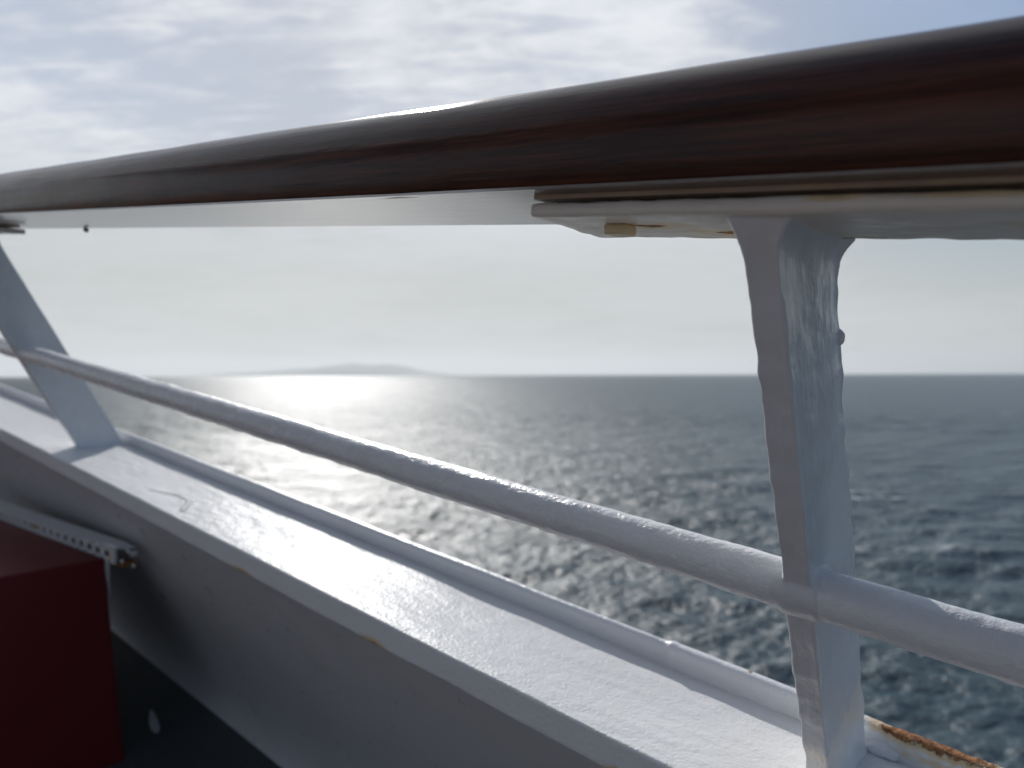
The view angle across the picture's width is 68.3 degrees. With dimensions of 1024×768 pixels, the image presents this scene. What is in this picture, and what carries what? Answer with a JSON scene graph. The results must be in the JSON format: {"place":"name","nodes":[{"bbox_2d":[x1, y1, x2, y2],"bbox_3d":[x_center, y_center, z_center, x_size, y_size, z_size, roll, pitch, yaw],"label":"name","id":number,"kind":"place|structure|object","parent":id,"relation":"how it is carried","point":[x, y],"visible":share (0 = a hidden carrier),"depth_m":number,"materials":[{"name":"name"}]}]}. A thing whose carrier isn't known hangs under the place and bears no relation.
{"place":"outdoors","nodes":[
{"label":"outdoors","id":0,"kind":"place"},
{"bbox_2d":[106,630,281,767],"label":"deck","id":1,"kind":"structure","parent":0,"point":[166,721],"depth_m":1.63,"materials":[{"name":"paint"}]},
{"bbox_2d":[0,520,123,767],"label":"red locker","id":2,"kind":"object","parent":1,"relation":"on","point":[59,707],"visible":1,"depth_m":1.42,"materials":[{"name":"metal"}]},
{"bbox_2d":[0,500,137,594],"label":"slotted angle bar","id":3,"kind":"object","parent":2,"relation":"attached to","point":[102,542],"visible":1,"depth_m":1.58,"materials":[{"name":"paint"}]},
{"bbox_2d":[0,384,1001,767],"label":"bulwark","id":4,"kind":"object","parent":1,"relation":"on","point":[280,628],"visible":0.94,"depth_m":1.00,"materials":[{"name":"paint"}]},
{"bbox_2d":[0,15,1023,767],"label":"ship railing","id":5,"kind":"object","parent":4,"relation":"on","point":[796,173],"visible":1,"depth_m":0.43,"materials":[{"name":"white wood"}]},
{"bbox_2d":[201,363,451,375],"bbox_3d":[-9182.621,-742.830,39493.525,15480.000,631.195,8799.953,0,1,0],"label":"island hills","id":6,"kind":"structure","parent":0,"point":[355,369],"depth_m":36459.74,"materials":[{"name":"grey"}]},
{"bbox_2d":[0,373,1023,767],"bbox_3d":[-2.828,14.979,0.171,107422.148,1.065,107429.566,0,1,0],"label":"sea","id":7,"kind":"structure","parent":0,"point":[936,475],"depth_m":108.39,"materials":[{"name":"liquid"}]},
{"bbox_2d":[0,0,1023,376],"label":"sky","id":8,"kind":"structure","parent":0,"point":[81,80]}
]}

